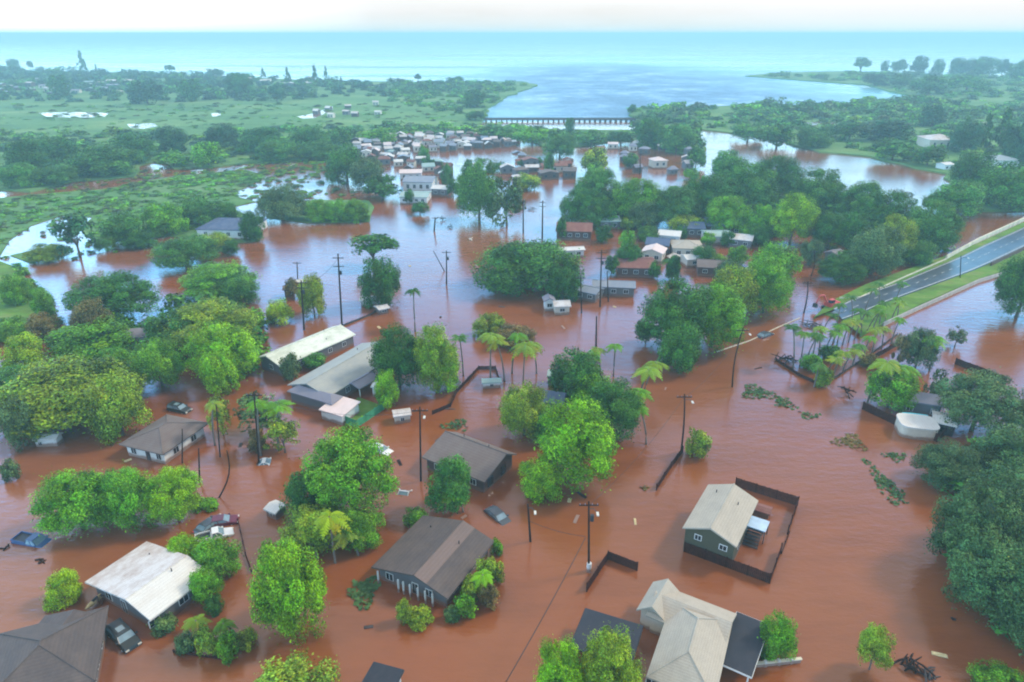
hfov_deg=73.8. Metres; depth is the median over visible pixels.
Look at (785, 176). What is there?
tree
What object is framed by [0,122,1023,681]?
flood water
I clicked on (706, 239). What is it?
tree
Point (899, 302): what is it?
palm tree
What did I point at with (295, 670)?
tree
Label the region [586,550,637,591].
fence
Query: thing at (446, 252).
utility pole
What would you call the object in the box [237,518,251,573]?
fence
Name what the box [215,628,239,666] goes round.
shrub
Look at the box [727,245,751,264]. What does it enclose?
tree
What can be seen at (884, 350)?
fence
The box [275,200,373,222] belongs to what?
hedge bank
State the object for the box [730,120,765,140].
tree
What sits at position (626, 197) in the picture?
tree
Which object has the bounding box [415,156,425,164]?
house
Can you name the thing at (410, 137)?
house
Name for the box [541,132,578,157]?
tree
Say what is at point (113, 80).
house
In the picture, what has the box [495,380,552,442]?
tree
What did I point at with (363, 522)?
tree
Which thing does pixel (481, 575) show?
palm tree
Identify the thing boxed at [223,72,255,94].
tree
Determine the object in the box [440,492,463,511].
palm tree
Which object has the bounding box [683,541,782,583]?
fence
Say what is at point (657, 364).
palm tree
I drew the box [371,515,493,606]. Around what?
house
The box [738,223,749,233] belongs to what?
tree
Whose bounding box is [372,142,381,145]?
house
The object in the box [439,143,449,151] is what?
house
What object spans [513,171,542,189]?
tree
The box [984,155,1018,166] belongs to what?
house
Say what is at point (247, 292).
tree
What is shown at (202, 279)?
tree
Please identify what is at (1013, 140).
tree
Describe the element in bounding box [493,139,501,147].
house
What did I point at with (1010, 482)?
tree
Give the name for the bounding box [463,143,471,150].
house
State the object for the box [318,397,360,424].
lean to
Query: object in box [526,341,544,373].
palm tree
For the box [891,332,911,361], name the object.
tree
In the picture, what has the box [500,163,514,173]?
house
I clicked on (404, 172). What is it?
house
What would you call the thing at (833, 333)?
palm tree
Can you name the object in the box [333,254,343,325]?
utility pole
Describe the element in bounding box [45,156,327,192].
channel reeds
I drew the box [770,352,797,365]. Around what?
debris pile
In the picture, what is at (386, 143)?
house
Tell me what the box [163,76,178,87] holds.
tree
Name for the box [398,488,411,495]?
car
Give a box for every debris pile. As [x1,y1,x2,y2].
[35,558,46,563]
[96,594,104,604]
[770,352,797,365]
[799,319,822,329]
[837,386,856,398]
[890,653,935,676]
[921,666,940,681]
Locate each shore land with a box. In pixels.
[0,72,637,192]
[629,105,1023,211]
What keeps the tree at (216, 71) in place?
on the shore land at (94, 125)
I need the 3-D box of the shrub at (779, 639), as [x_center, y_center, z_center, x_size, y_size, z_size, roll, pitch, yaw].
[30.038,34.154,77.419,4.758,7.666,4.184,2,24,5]
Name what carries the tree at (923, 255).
on the verge at (859, 291)
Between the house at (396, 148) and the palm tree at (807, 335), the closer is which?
the palm tree at (807, 335)
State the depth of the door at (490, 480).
106.69 m
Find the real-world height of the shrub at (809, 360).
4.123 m
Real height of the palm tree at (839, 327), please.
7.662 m
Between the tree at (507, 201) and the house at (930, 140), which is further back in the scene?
the house at (930, 140)
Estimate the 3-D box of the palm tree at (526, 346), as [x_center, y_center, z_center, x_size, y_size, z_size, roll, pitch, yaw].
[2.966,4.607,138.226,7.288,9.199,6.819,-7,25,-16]
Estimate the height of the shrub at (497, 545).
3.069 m
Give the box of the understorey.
[41,284,271,379]
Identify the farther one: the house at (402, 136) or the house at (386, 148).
the house at (402, 136)
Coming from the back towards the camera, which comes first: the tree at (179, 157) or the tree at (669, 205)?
the tree at (179, 157)
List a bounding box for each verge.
[814,222,1023,318]
[842,250,1023,336]
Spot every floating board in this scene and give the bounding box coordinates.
[364,625,372,628]
[573,515,579,522]
[576,491,586,498]
[931,651,947,657]
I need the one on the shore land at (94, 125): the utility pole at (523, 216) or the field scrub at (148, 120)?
the field scrub at (148, 120)
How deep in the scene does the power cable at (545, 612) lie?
77.53 m
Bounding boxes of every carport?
[349,371,377,397]
[572,608,643,659]
[723,612,764,681]
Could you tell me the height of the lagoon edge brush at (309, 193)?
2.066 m
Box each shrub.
[0,458,21,482]
[40,568,85,611]
[146,611,178,638]
[173,629,197,657]
[192,620,221,658]
[193,497,218,513]
[201,593,226,617]
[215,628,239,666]
[234,624,257,652]
[247,426,265,452]
[263,297,294,324]
[402,506,428,527]
[408,602,433,631]
[443,603,460,623]
[453,591,478,619]
[459,573,484,602]
[471,312,507,338]
[475,555,504,589]
[477,581,501,610]
[489,538,502,555]
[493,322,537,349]
[685,426,711,457]
[757,607,799,660]
[798,353,822,372]
[813,368,834,387]
[817,344,842,363]
[857,352,880,368]
[966,655,1023,681]
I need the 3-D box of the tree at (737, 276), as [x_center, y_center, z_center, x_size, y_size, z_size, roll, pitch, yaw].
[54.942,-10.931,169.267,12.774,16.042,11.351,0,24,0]
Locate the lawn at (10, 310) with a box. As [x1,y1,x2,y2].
[0,261,55,326]
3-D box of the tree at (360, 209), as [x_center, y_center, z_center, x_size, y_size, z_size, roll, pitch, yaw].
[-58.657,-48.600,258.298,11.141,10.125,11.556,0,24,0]
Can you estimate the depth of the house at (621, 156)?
376.31 m
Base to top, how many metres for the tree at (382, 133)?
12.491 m
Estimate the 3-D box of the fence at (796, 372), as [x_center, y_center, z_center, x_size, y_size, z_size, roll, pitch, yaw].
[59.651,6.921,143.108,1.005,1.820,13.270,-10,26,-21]
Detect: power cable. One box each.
[258,396,415,415]
[506,537,585,681]
[530,521,585,536]
[590,398,683,503]
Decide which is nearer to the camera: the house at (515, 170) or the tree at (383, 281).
the tree at (383, 281)
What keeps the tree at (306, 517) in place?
on the flood water at (856, 556)
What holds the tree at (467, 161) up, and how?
in the flood water at (856, 556)
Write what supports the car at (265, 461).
on the flood water at (856, 556)
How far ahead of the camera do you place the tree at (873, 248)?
194.92 m
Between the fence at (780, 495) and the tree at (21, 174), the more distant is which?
the tree at (21, 174)
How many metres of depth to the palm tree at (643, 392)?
118.97 m
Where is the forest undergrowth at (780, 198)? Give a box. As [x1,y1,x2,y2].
[595,173,955,272]
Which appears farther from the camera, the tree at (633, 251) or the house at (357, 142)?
the house at (357, 142)
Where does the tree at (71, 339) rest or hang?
on the flood water at (856, 556)
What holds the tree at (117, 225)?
on the marsh ground at (237, 201)
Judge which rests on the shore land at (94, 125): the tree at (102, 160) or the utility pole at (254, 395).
the tree at (102, 160)
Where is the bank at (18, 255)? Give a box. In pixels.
[10,250,38,262]
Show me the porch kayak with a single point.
(93, 602)
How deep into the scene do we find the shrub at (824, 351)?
147.77 m
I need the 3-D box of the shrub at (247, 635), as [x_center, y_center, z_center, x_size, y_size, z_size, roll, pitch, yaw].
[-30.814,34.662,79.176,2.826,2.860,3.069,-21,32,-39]
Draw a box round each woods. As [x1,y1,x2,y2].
[0,64,463,101]
[0,120,637,187]
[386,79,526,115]
[626,94,1023,205]
[629,119,706,150]
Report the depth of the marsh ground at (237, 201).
288.58 m
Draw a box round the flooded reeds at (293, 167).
[226,165,318,199]
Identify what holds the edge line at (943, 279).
on the road
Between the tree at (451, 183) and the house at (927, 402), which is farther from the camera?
the tree at (451, 183)
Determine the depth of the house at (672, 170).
343.00 m
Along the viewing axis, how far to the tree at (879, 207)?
232.89 m
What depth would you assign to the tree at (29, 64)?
1388.91 m
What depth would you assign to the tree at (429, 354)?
131.01 m
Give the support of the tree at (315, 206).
on the hedge bank at (306, 220)
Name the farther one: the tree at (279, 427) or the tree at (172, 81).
the tree at (172, 81)
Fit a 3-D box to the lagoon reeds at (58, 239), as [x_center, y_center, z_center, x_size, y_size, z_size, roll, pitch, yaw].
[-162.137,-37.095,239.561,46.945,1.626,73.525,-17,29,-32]
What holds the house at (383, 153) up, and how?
on the flood water at (856, 556)
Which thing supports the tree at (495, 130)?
in the flood water at (856, 556)
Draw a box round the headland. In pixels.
[745,71,1023,106]
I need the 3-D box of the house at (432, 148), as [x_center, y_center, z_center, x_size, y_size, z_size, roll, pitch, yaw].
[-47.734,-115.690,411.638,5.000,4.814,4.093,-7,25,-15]
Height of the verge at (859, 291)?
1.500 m
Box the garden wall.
[756,657,802,666]
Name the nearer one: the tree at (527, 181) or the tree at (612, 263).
the tree at (612, 263)
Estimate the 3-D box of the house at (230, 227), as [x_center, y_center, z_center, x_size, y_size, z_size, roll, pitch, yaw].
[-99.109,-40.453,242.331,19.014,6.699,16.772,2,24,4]
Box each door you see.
[120,599,128,613]
[145,451,151,460]
[412,582,417,593]
[487,475,493,487]
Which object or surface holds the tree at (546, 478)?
on the flood water at (856, 556)
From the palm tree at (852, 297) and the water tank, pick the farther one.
the palm tree at (852, 297)
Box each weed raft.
[347,575,380,610]
[440,418,466,431]
[741,383,777,399]
[774,396,798,409]
[801,411,820,419]
[829,433,867,450]
[861,458,908,504]
[880,452,906,462]
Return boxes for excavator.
[812,294,840,307]
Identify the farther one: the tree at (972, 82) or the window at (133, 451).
the tree at (972, 82)
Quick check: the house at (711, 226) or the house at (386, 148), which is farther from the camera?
the house at (386, 148)
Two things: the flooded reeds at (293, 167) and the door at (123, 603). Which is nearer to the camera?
the door at (123, 603)
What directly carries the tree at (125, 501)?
on the flood water at (856, 556)
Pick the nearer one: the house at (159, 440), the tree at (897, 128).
the house at (159, 440)
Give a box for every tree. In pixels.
[0,138,51,174]
[0,160,41,188]
[0,273,33,305]
[0,314,28,343]
[0,331,45,373]
[0,349,148,443]
[0,361,44,401]
[0,392,40,454]
[6,59,20,66]
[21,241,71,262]
[22,311,63,338]
[26,61,33,68]
[26,463,119,546]
[29,285,57,318]
[31,135,80,164]
[32,162,79,184]
[41,315,137,363]
[43,74,73,94]
[45,211,98,257]
[60,267,162,320]
[63,142,142,177]
[67,296,114,330]
[76,50,88,70]
[80,375,154,444]
[91,235,118,251]
[92,461,160,539]
[94,343,132,370]
[95,210,146,245]
[100,313,128,338]
[105,132,156,165]
[117,230,161,249]
[126,79,164,103]
[126,334,187,392]
[138,202,192,236]
[140,305,206,353]
[142,463,204,529]
[145,231,221,269]
[153,125,190,153]
[153,149,189,167]
[157,295,263,353]
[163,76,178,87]
[164,65,174,73]
[164,532,202,560]
[175,78,205,101]
[177,194,215,225]
[177,257,261,299]
[177,316,263,384]
[181,614,212,633]
[187,562,224,604]
[189,141,223,166]
[189,533,244,579]
[197,350,240,396]
[198,231,231,249]
[202,123,240,147]
[204,400,225,445]
[205,68,224,76]
[206,201,242,221]
[206,391,232,435]
[213,617,237,638]
[214,272,259,305]
[220,240,239,254]
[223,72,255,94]
[232,126,285,152]
[232,390,285,431]
[237,210,265,241]
[245,399,269,455]
[246,527,329,648]
[254,183,309,221]
[254,647,340,681]
[255,138,301,163]
[259,67,265,77]
[260,399,295,450]
[262,414,300,452]
[266,84,286,100]
[277,351,301,380]
[277,499,336,559]
[278,467,338,520]
[283,66,290,78]
[284,277,299,298]
[287,124,330,146]
[294,527,318,557]
[295,271,326,320]
[297,140,343,160]
[299,416,401,512]
[302,351,326,368]
[304,198,331,222]
[310,510,352,563]
[311,65,318,80]
[321,143,365,183]
[322,198,353,222]
[323,66,329,76]
[329,126,356,143]
[329,524,364,555]
[335,501,385,555]
[343,197,369,223]
[347,232,399,262]
[349,155,388,189]
[356,254,401,308]
[358,127,398,144]
[359,173,404,199]
[367,320,424,391]
[373,369,399,411]
[395,597,412,625]
[403,288,422,331]
[404,188,413,203]
[410,201,429,214]
[411,321,459,395]
[414,73,420,81]
[417,144,429,156]
[420,157,435,165]
[424,453,471,516]
[432,350,462,394]
[440,162,452,184]
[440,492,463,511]
[445,177,458,195]
[449,333,468,375]
[451,157,502,223]
[452,76,463,80]
[462,89,487,107]
[464,110,486,119]
[464,158,472,166]
[469,236,585,296]
[469,569,492,589]
[475,332,505,377]
[477,123,516,139]
[486,337,508,381]
[488,176,525,226]
[494,161,503,170]
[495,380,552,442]
[505,186,523,200]
[506,332,528,373]
[507,342,542,382]
[512,126,550,143]
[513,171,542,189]
[516,451,565,505]
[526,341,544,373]
[530,410,551,444]
[530,634,587,681]
[533,383,622,499]
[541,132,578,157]
[543,152,554,169]
[543,261,583,301]
[546,345,604,405]
[556,216,566,237]
[559,186,603,227]
[563,117,575,131]
[565,364,610,400]
[573,166,622,205]
[574,129,608,145]
[579,146,608,170]
[579,350,601,362]
[580,620,645,681]
[584,161,603,178]
[584,376,645,443]
[588,346,606,371]
[592,199,616,227]
[594,224,613,242]
[604,255,619,276]
[605,131,635,144]
[606,343,623,376]
[611,176,665,225]
[615,243,644,261]
[618,229,635,248]
[620,215,634,229]
[622,152,638,167]
[622,388,653,432]
[627,104,636,112]
[628,199,659,227]
[630,406,648,444]
[631,366,662,404]
[634,323,659,343]
[635,117,665,148]
[635,224,657,241]
[636,271,715,352]
[641,361,668,389]
[643,232,659,240]
[648,259,661,278]
[651,185,703,222]
[656,123,696,153]
[656,317,704,376]
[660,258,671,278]
[665,260,681,278]
[666,213,703,229]
[666,254,681,279]
[676,224,687,239]
[680,168,700,179]
[682,171,736,218]
[686,275,750,356]
[687,146,706,167]
[690,244,716,258]
[699,231,715,244]
[705,195,751,230]
[710,149,747,176]
[710,252,727,259]
[711,262,759,313]
[712,258,745,283]
[717,159,780,207]
[719,230,735,246]
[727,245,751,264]
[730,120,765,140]
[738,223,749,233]
[743,203,774,229]
[744,253,798,316]
[747,223,773,244]
[749,240,804,281]
[755,154,807,192]
[758,123,797,147]
[768,191,821,246]
[779,103,790,110]
[784,323,804,368]
[786,166,850,213]
[795,103,803,110]
[795,126,834,148]
[796,331,811,366]
[799,238,824,267]
[808,333,827,355]
[808,362,830,386]
[809,210,852,249]
[810,332,822,354]
[813,326,828,355]
[815,252,869,286]
[822,312,839,333]
[825,355,845,368]
[826,329,844,347]
[828,120,871,140]
[830,324,850,346]
[832,303,846,341]
[832,323,850,344]
[832,350,852,374]
[834,180,884,218]
[839,211,881,249]
[841,320,859,345]
[842,294,856,327]
[842,348,864,370]
[847,223,908,280]
[848,318,863,342]
[850,308,865,332]
[851,343,868,364]
[853,57,872,70]
[854,310,873,339]
[855,621,897,670]
[860,335,877,352]
[861,73,891,85]
[862,188,923,226]
[862,288,880,318]
[862,366,923,412]
[865,327,884,353]
[866,358,901,403]
[867,118,919,140]
[867,309,888,329]
[868,138,918,162]
[869,282,885,308]
[872,305,886,326]
[872,310,888,327]
[873,212,920,262]
[874,326,893,349]
[877,300,890,320]
[880,60,888,70]
[886,365,922,400]
[889,59,910,71]
[889,73,914,86]
[890,317,907,343]
[891,297,903,314]
[891,300,907,317]
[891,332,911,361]
[894,281,909,303]
[896,327,942,371]
[898,239,940,265]
[904,197,967,254]
[907,75,951,93]
[908,55,928,71]
[909,431,991,491]
[910,146,947,165]
[918,103,947,125]
[920,335,949,370]
[921,193,937,210]
[922,368,949,394]
[923,467,1023,575]
[929,177,987,221]
[931,59,946,73]
[932,367,1023,435]
[941,530,1023,635]
[945,119,987,151]
[945,325,967,346]
[947,57,972,73]
[947,74,992,90]
[947,150,998,184]
[960,456,1023,550]
[965,420,1023,476]
[968,56,1000,75]
[975,161,1023,214]
[979,111,993,150]
[983,566,1023,662]
[988,107,1013,148]
[990,252,1023,319]
[996,59,1012,74]
[999,388,1023,430]
[1002,119,1023,167]
[1007,59,1023,78]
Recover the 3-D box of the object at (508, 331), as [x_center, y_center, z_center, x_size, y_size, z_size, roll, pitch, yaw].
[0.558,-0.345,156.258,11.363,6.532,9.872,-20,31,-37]
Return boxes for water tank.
[894,412,939,440]
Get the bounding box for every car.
[106,617,141,653]
[166,401,192,413]
[192,514,218,533]
[211,513,238,526]
[257,457,271,465]
[372,443,393,455]
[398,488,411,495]
[483,505,510,525]
[756,330,774,338]
[831,309,843,316]
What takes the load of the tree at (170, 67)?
on the shore land at (94, 125)
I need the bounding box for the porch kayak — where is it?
[85,593,101,609]
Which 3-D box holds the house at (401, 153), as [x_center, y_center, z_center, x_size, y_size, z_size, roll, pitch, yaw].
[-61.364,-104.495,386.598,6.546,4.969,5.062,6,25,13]
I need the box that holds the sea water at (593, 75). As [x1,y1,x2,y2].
[0,34,1023,121]
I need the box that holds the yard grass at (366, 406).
[352,397,378,419]
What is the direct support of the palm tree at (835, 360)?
on the flood water at (856, 556)
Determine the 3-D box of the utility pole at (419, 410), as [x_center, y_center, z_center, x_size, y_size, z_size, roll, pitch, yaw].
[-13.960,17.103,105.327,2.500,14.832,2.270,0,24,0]
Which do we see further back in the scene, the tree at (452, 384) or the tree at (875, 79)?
the tree at (875, 79)
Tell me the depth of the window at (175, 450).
114.65 m
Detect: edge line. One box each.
[835,228,1023,308]
[842,245,1023,318]
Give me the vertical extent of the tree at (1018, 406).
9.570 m
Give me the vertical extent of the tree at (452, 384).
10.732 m
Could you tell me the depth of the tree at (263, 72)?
1098.28 m
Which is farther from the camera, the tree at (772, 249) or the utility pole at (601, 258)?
the tree at (772, 249)
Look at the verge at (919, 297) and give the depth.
184.92 m
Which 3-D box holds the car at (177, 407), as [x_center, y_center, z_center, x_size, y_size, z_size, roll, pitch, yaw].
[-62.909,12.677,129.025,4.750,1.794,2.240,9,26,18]
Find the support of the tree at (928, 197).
in the flood water at (856, 556)
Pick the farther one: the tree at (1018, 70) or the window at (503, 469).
the tree at (1018, 70)
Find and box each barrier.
[717,318,799,351]
[840,258,946,298]
[882,272,1002,325]
[946,217,1023,258]
[990,247,1023,265]
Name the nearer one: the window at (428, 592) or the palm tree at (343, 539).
the window at (428, 592)
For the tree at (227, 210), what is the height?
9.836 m
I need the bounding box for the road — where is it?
[833,227,1023,319]
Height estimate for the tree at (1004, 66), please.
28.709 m
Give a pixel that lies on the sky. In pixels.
(16, 16)
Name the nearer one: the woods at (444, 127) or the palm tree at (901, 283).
the palm tree at (901, 283)
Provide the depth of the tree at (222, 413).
118.75 m
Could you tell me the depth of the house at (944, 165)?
354.11 m
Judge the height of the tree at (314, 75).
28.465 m
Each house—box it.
[0,605,108,681]
[24,82,35,86]
[70,89,81,92]
[85,541,210,628]
[106,79,116,83]
[119,328,153,348]
[119,414,207,463]
[195,217,267,238]
[259,324,355,376]
[282,285,293,297]
[287,341,386,409]
[312,108,320,113]
[327,113,334,117]
[342,110,349,114]
[348,145,361,154]
[351,111,358,116]
[353,141,361,144]
[359,296,376,306]
[361,149,371,156]
[363,139,371,144]
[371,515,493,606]
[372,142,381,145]
[372,147,379,157]
[373,304,389,314]
[374,110,381,114]
[378,156,390,164]
[380,152,391,155]
[383,142,391,149]
[383,146,392,151]
[384,153,394,161]
[393,145,402,152]
[393,159,402,166]
[396,152,410,158]
[397,154,409,163]
[398,191,431,203]
[399,134,406,140]
[399,169,421,179]
[400,147,409,152]
[402,175,438,190]
[403,164,414,168]
[406,159,416,168]
[407,134,413,141]
[408,140,412,147]
[412,144,420,152]
[414,133,425,138]
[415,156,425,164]
[421,139,431,146]
[421,162,434,171]
[422,430,516,492]
[427,135,434,142]
[428,145,436,151]
[430,184,450,196]
[433,166,443,174]
[434,139,443,148]
[434,159,442,166]
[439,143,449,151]
[446,132,453,139]
[449,143,457,150]
[455,131,463,137]
[457,141,466,148]
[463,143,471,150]
[466,137,477,140]
[473,133,482,140]
[473,141,482,149]
[481,137,491,145]
[484,141,492,149]
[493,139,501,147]
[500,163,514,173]
[503,139,511,147]
[512,166,529,174]
[518,152,525,156]
[520,156,538,166]
[524,164,539,172]
[534,389,566,409]
[537,169,558,179]
[542,294,554,310]
[550,163,567,172]
[552,300,570,314]
[556,222,592,240]
[557,160,571,166]
[560,246,584,257]
[562,167,576,178]
[574,284,604,302]
[592,279,635,296]
[599,215,620,228]
[608,142,618,148]
[616,257,654,277]
[619,150,629,154]
[619,154,628,162]
[629,143,636,151]
[632,140,643,147]
[632,164,642,173]
[636,579,736,681]
[638,146,650,155]
[642,243,667,263]
[645,237,670,254]
[648,156,668,168]
[657,143,666,150]
[658,229,681,239]
[666,253,680,259]
[667,165,677,174]
[670,239,703,253]
[676,221,705,236]
[679,254,703,267]
[681,154,689,161]
[681,159,693,169]
[682,483,757,566]
[683,146,691,154]
[696,258,726,276]
[700,230,729,243]
[702,217,742,232]
[729,233,754,248]
[824,248,842,257]
[902,392,942,416]
[916,134,958,148]
[935,162,953,169]
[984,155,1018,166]
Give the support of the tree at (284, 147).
on the shore land at (94, 125)
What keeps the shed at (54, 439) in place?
on the flood water at (856, 556)
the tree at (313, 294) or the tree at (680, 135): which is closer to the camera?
the tree at (313, 294)
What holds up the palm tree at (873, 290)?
on the verge at (919, 297)
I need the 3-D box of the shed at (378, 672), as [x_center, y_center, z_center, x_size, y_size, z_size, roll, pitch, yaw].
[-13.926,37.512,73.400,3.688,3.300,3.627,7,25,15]
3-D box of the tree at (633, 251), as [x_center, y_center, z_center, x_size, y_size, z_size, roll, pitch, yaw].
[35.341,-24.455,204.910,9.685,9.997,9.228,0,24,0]
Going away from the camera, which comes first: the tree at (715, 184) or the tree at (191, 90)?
the tree at (715, 184)
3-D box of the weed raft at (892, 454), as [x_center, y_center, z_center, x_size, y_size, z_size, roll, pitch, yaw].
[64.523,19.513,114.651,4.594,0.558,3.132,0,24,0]
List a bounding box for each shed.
[32,432,62,446]
[263,500,285,519]
[362,662,403,681]
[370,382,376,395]
[392,408,411,423]
[481,378,501,387]
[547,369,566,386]
[753,503,772,518]
[932,410,956,436]
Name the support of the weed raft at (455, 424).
on the flood water at (856, 556)
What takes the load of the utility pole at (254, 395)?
in the flood water at (856, 556)
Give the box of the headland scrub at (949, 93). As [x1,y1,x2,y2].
[764,70,1023,101]
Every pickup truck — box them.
[10,531,51,547]
[195,526,233,541]
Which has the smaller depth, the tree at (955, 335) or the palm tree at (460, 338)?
the palm tree at (460, 338)
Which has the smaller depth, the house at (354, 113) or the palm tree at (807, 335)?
the palm tree at (807, 335)
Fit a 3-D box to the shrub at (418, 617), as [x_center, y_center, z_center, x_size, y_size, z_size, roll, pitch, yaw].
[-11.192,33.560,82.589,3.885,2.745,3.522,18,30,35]
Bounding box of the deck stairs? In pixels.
[742,527,763,548]
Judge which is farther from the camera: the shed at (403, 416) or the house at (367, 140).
the house at (367, 140)
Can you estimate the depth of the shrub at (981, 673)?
74.10 m
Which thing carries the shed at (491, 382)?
on the flood water at (856, 556)
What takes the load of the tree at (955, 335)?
in the flood water at (856, 556)
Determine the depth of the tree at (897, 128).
439.64 m
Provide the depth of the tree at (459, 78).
958.01 m
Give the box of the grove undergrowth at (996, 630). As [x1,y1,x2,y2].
[942,435,1019,642]
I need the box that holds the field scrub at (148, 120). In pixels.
[1,102,470,130]
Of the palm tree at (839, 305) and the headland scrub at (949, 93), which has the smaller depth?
the palm tree at (839, 305)
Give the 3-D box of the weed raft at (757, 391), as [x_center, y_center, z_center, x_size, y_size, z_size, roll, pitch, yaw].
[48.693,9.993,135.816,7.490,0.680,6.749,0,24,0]
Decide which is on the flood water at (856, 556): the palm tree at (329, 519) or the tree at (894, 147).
the palm tree at (329, 519)
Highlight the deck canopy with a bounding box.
[747,516,769,543]
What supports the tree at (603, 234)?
in the flood water at (856, 556)
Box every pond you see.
[40,112,107,116]
[127,123,156,128]
[297,106,332,118]
[807,122,836,124]
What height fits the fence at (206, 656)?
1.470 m
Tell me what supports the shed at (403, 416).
on the flood water at (856, 556)
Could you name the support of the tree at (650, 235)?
in the flood water at (856, 556)
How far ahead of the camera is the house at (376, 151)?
390.67 m
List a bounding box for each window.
[105,592,112,600]
[130,448,137,454]
[148,616,159,628]
[172,445,179,454]
[178,593,188,605]
[190,433,196,442]
[385,572,393,581]
[425,588,432,596]
[470,478,475,485]
[501,463,505,475]
[694,534,701,540]
[718,544,727,551]
[938,426,947,432]
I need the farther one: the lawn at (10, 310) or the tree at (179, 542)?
the lawn at (10, 310)
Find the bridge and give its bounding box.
[483,118,635,121]
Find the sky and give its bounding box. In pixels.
[0,0,1023,33]
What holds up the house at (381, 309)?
on the flood water at (856, 556)
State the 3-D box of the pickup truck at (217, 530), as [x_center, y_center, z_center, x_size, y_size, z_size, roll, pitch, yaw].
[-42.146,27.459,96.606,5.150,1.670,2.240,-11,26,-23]
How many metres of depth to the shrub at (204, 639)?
77.02 m
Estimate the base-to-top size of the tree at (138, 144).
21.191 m
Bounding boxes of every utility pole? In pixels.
[182,429,182,462]
[198,448,200,481]
[216,404,220,456]
[246,391,261,463]
[296,280,304,329]
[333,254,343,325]
[412,407,427,481]
[442,250,450,284]
[522,200,526,232]
[527,504,535,541]
[539,200,545,239]
[579,501,598,572]
[580,276,582,312]
[595,316,596,346]
[596,249,606,306]
[607,271,608,301]
[677,394,693,449]
[731,327,750,386]
[803,281,809,312]
[811,251,815,275]
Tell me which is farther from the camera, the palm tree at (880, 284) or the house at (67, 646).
the palm tree at (880, 284)
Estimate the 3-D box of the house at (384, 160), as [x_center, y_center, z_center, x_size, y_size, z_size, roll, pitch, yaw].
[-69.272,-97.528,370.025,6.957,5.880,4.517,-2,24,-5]
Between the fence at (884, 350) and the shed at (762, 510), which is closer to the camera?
the shed at (762, 510)
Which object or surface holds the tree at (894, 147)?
on the shore land at (836, 147)
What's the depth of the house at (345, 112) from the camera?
590.71 m
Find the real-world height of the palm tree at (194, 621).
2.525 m
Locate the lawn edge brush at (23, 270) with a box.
[1,262,65,338]
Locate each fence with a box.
[172,635,256,659]
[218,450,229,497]
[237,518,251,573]
[343,311,375,325]
[345,402,383,425]
[432,365,499,414]
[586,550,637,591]
[656,446,683,490]
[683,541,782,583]
[735,477,799,534]
[775,357,822,385]
[830,333,897,381]
[862,401,958,441]
[875,345,895,355]
[955,357,1006,381]
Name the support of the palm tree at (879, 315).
on the verge at (919, 297)
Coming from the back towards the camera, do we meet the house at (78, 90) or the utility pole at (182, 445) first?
the house at (78, 90)
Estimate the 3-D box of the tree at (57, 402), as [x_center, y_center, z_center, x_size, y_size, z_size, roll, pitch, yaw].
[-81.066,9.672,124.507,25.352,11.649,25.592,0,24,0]
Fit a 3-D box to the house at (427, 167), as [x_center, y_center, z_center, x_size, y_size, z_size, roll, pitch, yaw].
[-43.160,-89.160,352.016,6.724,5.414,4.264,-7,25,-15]
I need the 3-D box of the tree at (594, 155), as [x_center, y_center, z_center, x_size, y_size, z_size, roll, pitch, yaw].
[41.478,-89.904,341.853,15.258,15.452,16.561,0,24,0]
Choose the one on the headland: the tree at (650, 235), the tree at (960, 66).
the tree at (960, 66)
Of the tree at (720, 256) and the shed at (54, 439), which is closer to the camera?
the shed at (54, 439)
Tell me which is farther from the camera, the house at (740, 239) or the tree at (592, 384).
the house at (740, 239)
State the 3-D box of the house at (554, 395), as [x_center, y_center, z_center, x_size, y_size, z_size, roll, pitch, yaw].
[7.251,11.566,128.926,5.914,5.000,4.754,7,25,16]
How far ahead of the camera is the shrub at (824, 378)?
136.82 m
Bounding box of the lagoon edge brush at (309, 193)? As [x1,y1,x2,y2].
[238,167,356,202]
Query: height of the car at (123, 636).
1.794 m
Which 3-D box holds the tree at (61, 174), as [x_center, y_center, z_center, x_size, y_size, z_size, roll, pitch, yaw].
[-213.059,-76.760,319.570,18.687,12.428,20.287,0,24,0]
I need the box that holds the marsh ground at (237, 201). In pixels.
[0,170,265,254]
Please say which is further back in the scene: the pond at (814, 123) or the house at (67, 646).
the pond at (814, 123)
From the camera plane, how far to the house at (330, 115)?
569.91 m
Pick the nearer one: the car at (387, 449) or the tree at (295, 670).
the tree at (295, 670)
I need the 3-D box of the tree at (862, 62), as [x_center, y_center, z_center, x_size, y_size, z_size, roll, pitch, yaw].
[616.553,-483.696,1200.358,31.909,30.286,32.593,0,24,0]
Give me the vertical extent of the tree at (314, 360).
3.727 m
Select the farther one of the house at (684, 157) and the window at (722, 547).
the house at (684, 157)
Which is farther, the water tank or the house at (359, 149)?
the house at (359, 149)
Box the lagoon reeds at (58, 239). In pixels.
[0,209,117,263]
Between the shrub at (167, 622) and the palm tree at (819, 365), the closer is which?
the shrub at (167, 622)
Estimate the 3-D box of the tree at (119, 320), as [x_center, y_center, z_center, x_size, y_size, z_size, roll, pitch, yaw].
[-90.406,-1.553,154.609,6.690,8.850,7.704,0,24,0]
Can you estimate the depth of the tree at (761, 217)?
232.23 m
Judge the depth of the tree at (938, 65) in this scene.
1185.13 m
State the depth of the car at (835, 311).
172.02 m
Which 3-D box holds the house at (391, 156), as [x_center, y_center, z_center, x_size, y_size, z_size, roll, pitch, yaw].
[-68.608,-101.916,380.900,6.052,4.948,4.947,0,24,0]
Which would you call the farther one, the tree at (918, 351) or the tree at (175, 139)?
the tree at (175, 139)

